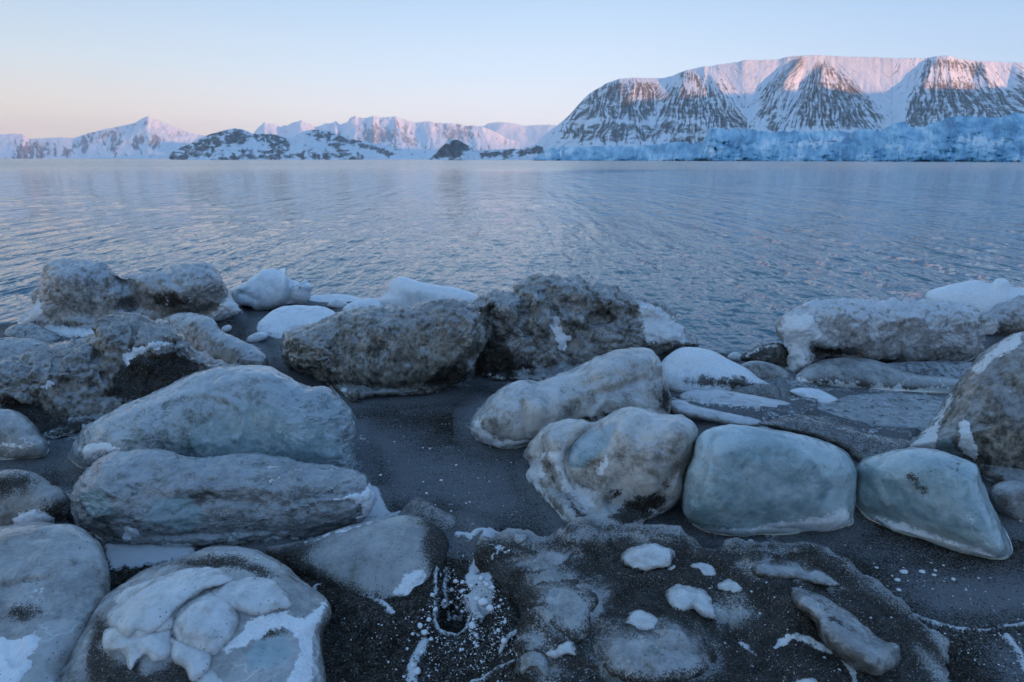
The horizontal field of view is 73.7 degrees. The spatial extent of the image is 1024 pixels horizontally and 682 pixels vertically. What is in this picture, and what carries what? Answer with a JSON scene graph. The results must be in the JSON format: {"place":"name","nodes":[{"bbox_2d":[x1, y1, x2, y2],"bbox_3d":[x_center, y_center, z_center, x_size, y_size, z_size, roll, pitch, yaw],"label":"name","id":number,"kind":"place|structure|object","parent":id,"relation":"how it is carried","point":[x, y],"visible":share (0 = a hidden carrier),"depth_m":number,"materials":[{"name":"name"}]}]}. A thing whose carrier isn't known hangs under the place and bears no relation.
{"place":"outdoors","nodes":[
{"label":"outdoors","id":0,"kind":"place"},
{"bbox_2d":[0,116,206,158],"bbox_3d":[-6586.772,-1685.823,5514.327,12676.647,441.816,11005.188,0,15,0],"label":"mountain","id":1,"kind":"structure","parent":0,"point":[148,137],"depth_m":6110.97,"materials":[{"name":"white snow"}]},
{"bbox_2d":[169,128,430,159],"bbox_3d":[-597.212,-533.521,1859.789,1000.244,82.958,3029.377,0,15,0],"label":"hill","id":2,"kind":"structure","parent":0,"point":[239,144],"depth_m":1407.66,"materials":[{"name":"white snow"}]},
{"bbox_2d":[254,116,519,156],"bbox_3d":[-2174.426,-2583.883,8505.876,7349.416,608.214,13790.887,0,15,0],"label":"mountain","id":3,"kind":"structure","parent":0,"point":[429,138],"depth_m":8907.12,"materials":[{"name":"white snow"}]},
{"bbox_2d":[429,139,548,159],"bbox_3d":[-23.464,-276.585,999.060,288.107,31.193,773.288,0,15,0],"label":"hill","id":4,"kind":"structure","parent":0,"point":[452,149],"depth_m":815.48,"materials":[{"name":"white snow"}]},
{"bbox_2d":[0,159,1023,353],"bbox_3d":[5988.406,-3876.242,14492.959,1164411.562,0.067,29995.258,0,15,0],"label":"sea","id":5,"kind":"structure","parent":0,"point":[727,257],"depth_m":17.25,"materials":[{"name":"blue liquid"}]},
{"bbox_2d":[0,300,1023,681],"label":"beach","id":6,"kind":"structure","parent":0,"point":[456,406],"depth_m":2.87,"materials":[{"name":"black sand"}]},
{"bbox_2d":[0,409,48,459],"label":"ice block","id":7,"kind":"object","parent":6,"relation":"on","point":[22,436],"depth_m":3.66,"materials":[{"name":"grey ice"}]},
{"bbox_2d":[4,323,60,341],"bbox_3d":[-4.374,-0.069,6.221,0.686,0.148,0.288,6,16,20],"label":"ice slab","id":8,"kind":"object","parent":6,"relation":"on","point":[30,330],"depth_m":6.15,"materials":[{"name":"white ice"}]},
{"bbox_2d":[0,469,69,525],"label":"ice block","id":9,"kind":"object","parent":6,"relation":"on","point":[26,496],"depth_m":2.95,"materials":[{"name":"grey ice"}]},
{"bbox_2d":[0,337,86,359],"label":"ice slab","id":10,"kind":"object","parent":6,"relation":"on","point":[10,347],"depth_m":5.43,"materials":[{"name":"white ice"}]},
{"bbox_2d":[0,522,110,681],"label":"ice block","id":11,"kind":"object","parent":6,"relation":"on","point":[55,581],"depth_m":2.28,"materials":[{"name":"grey ice"}]},
{"bbox_2d":[0,312,233,438],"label":"ice block","id":12,"kind":"structure","parent":6,"relation":"on","point":[72,387],"depth_m":4.31,"materials":[{"name":"grey stone"}]},
{"bbox_2d":[17,258,241,337],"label":"ice block","id":13,"kind":"structure","parent":6,"relation":"on","point":[73,298],"depth_m":6.48,"materials":[{"name":"grey ice"}]},
{"bbox_2d":[59,545,330,681],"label":"ice block","id":14,"kind":"structure","parent":6,"relation":"on","point":[226,613],"depth_m":2.11,"materials":[{"name":"white ice"}]},
{"bbox_2d":[68,365,359,470],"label":"ice block","id":15,"kind":"structure","parent":6,"relation":"on","point":[227,410],"depth_m":3.37,"materials":[{"name":"grey ice"}]},
{"bbox_2d":[163,312,268,365],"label":"ice block","id":16,"kind":"structure","parent":6,"relation":"on","point":[202,332],"depth_m":5.40,"materials":[{"name":"grey ice"}]},
{"bbox_2d":[69,448,376,546],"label":"ice block","id":17,"kind":"structure","parent":6,"relation":"on","point":[160,497],"depth_m":2.85,"materials":[{"name":"grey ice"}]},
{"bbox_2d":[221,325,231,332],"bbox_3d":[-2.721,-0.119,6.506,0.113,0.076,0.098,0,15,0],"label":"ice chunk","id":18,"kind":"object","parent":6,"relation":"on","point":[226,328],"visible":0.97,"depth_m":6.47,"materials":[{"name":"white ice"}]},
{"bbox_2d":[247,332,266,342],"bbox_3d":[-2.283,-0.032,6.123,0.202,0.106,0.143,0,15,0],"label":"ice chunk","id":19,"kind":"object","parent":6,"relation":"on","point":[257,337],"visible":1,"depth_m":6.06,"materials":[{"name":"white ice"}]},
{"bbox_2d":[231,268,312,310],"bbox_3d":[-2.633,-0.567,7.502,0.974,0.490,0.759,0,15,0],"label":"ice block","id":20,"kind":"object","parent":6,"relation":"on","point":[268,289],"depth_m":7.23,"materials":[{"name":"white ice"}]},
{"bbox_2d":[257,305,334,338],"bbox_3d":[-2.021,-0.174,6.397,0.720,0.248,0.531,0,15,0],"label":"ice slab","id":21,"kind":"object","parent":6,"relation":"on","point":[277,323],"depth_m":6.36,"materials":[{"name":"white ice"}]},
{"bbox_2d":[289,322,303,330],"bbox_3d":[-1.984,-0.117,6.299,0.177,0.117,0.162,0,15,0],"label":"ice chunk","id":22,"kind":"object","parent":21,"relation":"on","point":[296,326],"visible":0.55,"depth_m":6.23,"materials":[{"name":"white ice"}]},
{"bbox_2d":[309,294,360,302],"bbox_3d":[-2.072,-0.487,7.918,0.668,0.073,0.280,0,15,0],"label":"ice slab","id":23,"kind":"object","parent":6,"relation":"on","point":[327,298],"depth_m":7.91,"materials":[{"name":"white ice"}]},
{"bbox_2d":[327,298,347,307],"bbox_3d":[-1.933,-0.418,7.571,0.246,0.113,0.140,0,15,0],"label":"ice chunk","id":24,"kind":"object","parent":6,"relation":"on","point":[337,303],"visible":0.91,"depth_m":7.51,"materials":[{"name":"white ice"}]},
{"bbox_2d":[266,515,448,599],"bbox_3d":[-0.588,0.877,2.769,0.750,0.288,0.513,10,18,32],"label":"ice block","id":25,"kind":"object","parent":6,"relation":"on","point":[394,556],"depth_m":2.62,"materials":[{"name":"grey ice"}]},
{"bbox_2d":[342,298,383,310],"bbox_3d":[-1.548,-0.343,7.146,0.458,0.204,0.317,0,15,0],"label":"ice chunk","id":26,"kind":"object","parent":6,"relation":"on","point":[365,302],"visible":0.39,"depth_m":7.07,"materials":[{"name":"white ice"}]},
{"bbox_2d":[279,298,486,400],"bbox_3d":[-1.001,0.053,5.085,1.655,0.842,1.241,0,15,0],"label":"ice block","id":27,"kind":"object","parent":6,"relation":"on","point":[417,348],"depth_m":4.67,"materials":[{"name":"grey stone"}]},
{"bbox_2d":[414,667,420,674],"bbox_3d":[-0.303,1.053,2.178,0.025,0.020,0.028,0,15,0],"label":"snow crumb","id":28,"kind":"object","parent":6,"relation":"on","point":[417,670],"visible":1,"depth_m":2.17,"materials":[{"name":"white snow"}]},
{"bbox_2d":[421,629,427,634],"bbox_3d":[-0.297,0.985,2.310,0.024,0.018,0.020,0,15,0],"label":"snow crumb","id":29,"kind":"object","parent":6,"relation":"on","point":[424,632],"visible":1,"depth_m":2.30,"materials":[{"name":"white snow"}]},
{"bbox_2d":[399,496,455,529],"bbox_3d":[-0.327,0.816,3.040,0.458,0.179,0.234,8,17,28],"label":"ice block","id":30,"kind":"object","parent":6,"relation":"on","point":[430,512],"depth_m":3.00,"materials":[{"name":"grey ice"}]},
{"bbox_2d":[378,277,477,306],"bbox_3d":[-0.884,-0.455,7.290,1.133,0.459,0.815,0,15,0],"label":"ice block","id":31,"kind":"object","parent":6,"relation":"on","point":[404,291],"depth_m":7.08,"materials":[{"name":"white ice"}]},
{"bbox_2d":[468,621,475,629],"bbox_3d":[-0.137,0.977,2.345,0.027,0.024,0.030,0,15,0],"label":"snow crumb","id":32,"kind":"object","parent":6,"relation":"on","point":[472,624],"visible":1,"depth_m":2.34,"materials":[{"name":"white snow"}]},
{"bbox_2d":[478,598,489,607],"bbox_3d":[-0.100,0.914,2.387,0.042,0.029,0.032,0,15,0],"label":"snow crumb","id":33,"kind":"object","parent":6,"relation":"on","point":[482,602],"visible":1,"depth_m":2.38,"materials":[{"name":"white snow"}]},
{"bbox_2d":[486,605,493,611],"bbox_3d":[-0.076,0.915,2.337,0.028,0.020,0.023,0,15,0],"label":"snow crumb","id":34,"kind":"object","parent":6,"relation":"on","point":[489,608],"visible":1,"depth_m":2.33,"materials":[{"name":"white snow"}]},
{"bbox_2d":[501,638,506,643],"bbox_3d":[-0.026,0.977,2.222,0.022,0.020,0.020,0,15,0],"label":"snow lump","id":35,"kind":"object","parent":6,"relation":"on","point":[503,640],"visible":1,"depth_m":2.22,"materials":[{"name":"white snow"}]},
{"bbox_2d":[470,347,671,448],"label":"ice block","id":36,"kind":"structure","parent":6,"relation":"on","point":[517,414],"depth_m":3.86,"materials":[{"name":"white ice"}]},
{"bbox_2d":[472,273,698,381],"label":"ice block","id":37,"kind":"structure","parent":6,"relation":"on","point":[540,327],"depth_m":5.16,"materials":[{"name":"grey ice"}]},
{"bbox_2d":[523,406,697,524],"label":"ice block","id":38,"kind":"structure","parent":6,"relation":"on","point":[625,465],"depth_m":3.06,"materials":[{"name":"grey ice"}]},
{"bbox_2d":[360,416,1023,681],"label":"frost crumbs","id":39,"kind":"object","parent":6,"relation":"on","point":[517,636],"visible":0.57,"depth_m":2.32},
{"bbox_2d":[474,516,949,681],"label":"ice mound","id":40,"kind":"object","parent":6,"relation":"on","point":[624,642],"visible":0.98,"depth_m":2.28,"materials":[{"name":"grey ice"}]},
{"bbox_2d":[661,347,770,392],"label":"ice slab","id":41,"kind":"structure","parent":6,"relation":"on","point":[685,369],"depth_m":4.79,"materials":[{"name":"white ice"}]},
{"bbox_2d":[670,399,761,426],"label":"ice slab","id":42,"kind":"structure","parent":6,"relation":"on","point":[687,409],"depth_m":4.20,"materials":[{"name":"white ice"}]},
{"bbox_2d":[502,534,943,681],"bbox_3d":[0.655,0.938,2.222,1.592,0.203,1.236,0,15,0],"label":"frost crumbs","id":43,"kind":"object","parent":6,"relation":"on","point":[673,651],"visible":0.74,"depth_m":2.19,"materials":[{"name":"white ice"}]},
{"bbox_2d":[727,352,741,360],"bbox_3d":[1.825,0.125,5.569,0.151,0.079,0.098,0,15,0],"label":"ice chunk","id":44,"kind":"object","parent":6,"relation":"on","point":[734,356],"visible":0.83,"depth_m":5.53,"materials":[{"name":"white ice"}]},
{"bbox_2d":[679,389,790,407],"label":"ice slab","id":45,"kind":"structure","parent":6,"relation":"on","point":[708,395],"depth_m":4.51,"materials":[{"name":"white ice"}]},
{"bbox_2d":[730,384,792,398],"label":"ice slab","id":46,"kind":"structure","parent":6,"relation":"on","point":[772,391],"depth_m":4.64,"materials":[{"name":"grey ice"}]},
{"bbox_2d":[740,343,788,367],"bbox_3d":[1.996,0.114,5.364,0.440,0.229,0.280,0,15,0],"label":"rock","id":47,"kind":"object","parent":6,"relation":"on","point":[775,353],"visible":0.73,"depth_m":5.25,"materials":[{"name":"black stone"}]},
{"bbox_2d":[741,361,789,378],"bbox_3d":[1.875,0.229,5.058,0.404,0.182,0.228,0,15,0],"label":"ice chunk","id":48,"kind":"object","parent":6,"relation":"on","point":[762,370],"visible":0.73,"depth_m":4.96,"materials":[{"name":"grey ice"}]},
{"bbox_2d":[682,424,857,536],"bbox_3d":[1.185,0.644,3.124,0.868,0.603,0.548,0,15,0],"label":"ice block","id":49,"kind":"object","parent":6,"relation":"on","point":[743,481],"depth_m":2.88,"materials":[{"name":"ice"}]},
{"bbox_2d":[790,387,837,402],"bbox_3d":[2.050,0.378,4.618,0.339,0.125,0.216,4,15,14],"label":"ice slab","id":50,"kind":"object","parent":6,"relation":"on","point":[821,396],"depth_m":4.55,"materials":[{"name":"white ice"}]},
{"bbox_2d":[758,415,909,461],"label":"ice slab","id":51,"kind":"structure","parent":6,"relation":"on","point":[856,444],"depth_m":3.77,"materials":[{"name":"grey ice"}]},
{"bbox_2d":[796,357,958,393],"bbox_3d":[2.696,0.251,4.983,1.235,0.212,0.386,3,15,10],"label":"ice slab","id":52,"kind":"object","parent":6,"relation":"on","point":[856,372],"depth_m":4.87,"materials":[{"name":"grey ice"}]},
{"bbox_2d":[775,297,984,372],"bbox_3d":[3.013,-0.091,5.560,2.134,0.640,0.776,-3,15,-13],"label":"ice block","id":53,"kind":"object","parent":6,"relation":"on","point":[894,329],"depth_m":5.19,"materials":[{"name":"grey ice"}]},
{"bbox_2d":[817,392,944,428],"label":"ice slab","id":54,"kind":"structure","parent":6,"relation":"on","point":[903,410],"depth_m":4.35,"materials":[{"name":"grey ice"}]},
{"bbox_2d":[899,569,907,573],"bbox_3d":[1.567,0.922,2.729,0.035,0.018,0.022,0,15,0],"label":"ice chunk","id":55,"kind":"object","parent":6,"relation":"on","point":[903,571],"visible":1,"depth_m":2.72,"materials":[{"name":"white ice"}]},
{"bbox_2d":[885,361,972,377],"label":"ice slab","id":56,"kind":"structure","parent":6,"relation":"on","point":[955,369],"depth_m":5.13,"materials":[{"name":"grey ice"}]},
{"bbox_2d":[855,447,1012,559],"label":"ice block","id":57,"kind":"structure","parent":6,"relation":"on","point":[937,497],"depth_m":2.84,"materials":[{"name":"grey ice"}]},
{"bbox_2d":[908,332,1023,483],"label":"ice block","id":58,"kind":"structure","parent":6,"relation":"on","point":[978,419],"depth_m":3.45,"materials":[{"name":"grey ice"}]},
{"bbox_2d":[924,278,1023,314],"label":"ice block","id":59,"kind":"structure","parent":6,"relation":"on","point":[984,297],"depth_m":6.49,"materials":[{"name":"white ice"}]},
{"bbox_2d":[982,295,1023,334],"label":"ice block","id":60,"kind":"structure","parent":6,"relation":"on","point":[1005,318],"depth_m":6.24,"materials":[{"name":"grey ice"}]},
{"bbox_2d":[988,479,1023,522],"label":"ice block","id":61,"kind":"object","parent":6,"relation":"on","point":[1006,497],"depth_m":3.04,"materials":[{"name":"grey ice"}]},
{"bbox_2d":[0,0,1023,138],"label":"sky","id":62,"kind":"structure","parent":0,"point":[69,68],"materials":[{"name":"blue"}]},
{"bbox_2d":[483,122,556,148],"bbox_3d":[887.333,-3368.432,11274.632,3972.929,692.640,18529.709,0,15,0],"label":"mountain","id":63,"kind":"structure","parent":0,"point":[527,136],"depth_m":12171.59,"materials":[{"name":"white snow"}]},
{"bbox_2d":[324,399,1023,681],"bbox_3d":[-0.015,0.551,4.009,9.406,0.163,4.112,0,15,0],"label":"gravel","id":64,"kind":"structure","parent":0,"point":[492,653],"depth_m":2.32,"materials":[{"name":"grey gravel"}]},
{"bbox_2d":[533,55,1023,148],"bbox_3d":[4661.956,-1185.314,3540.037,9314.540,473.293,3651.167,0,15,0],"label":"mountain","id":65,"kind":"structure","parent":0,"point":[809,93],"depth_m":2710.70,"materials":[{"name":"white snow"}]},
{"bbox_2d":[533,112,1023,161],"bbox_3d":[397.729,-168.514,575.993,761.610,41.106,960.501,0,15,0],"label":"glacier","id":66,"kind":"object","parent":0,"point":[959,138],"visible":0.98,"depth_m":467.63,"materials":[{"name":"ice"}]}
]}

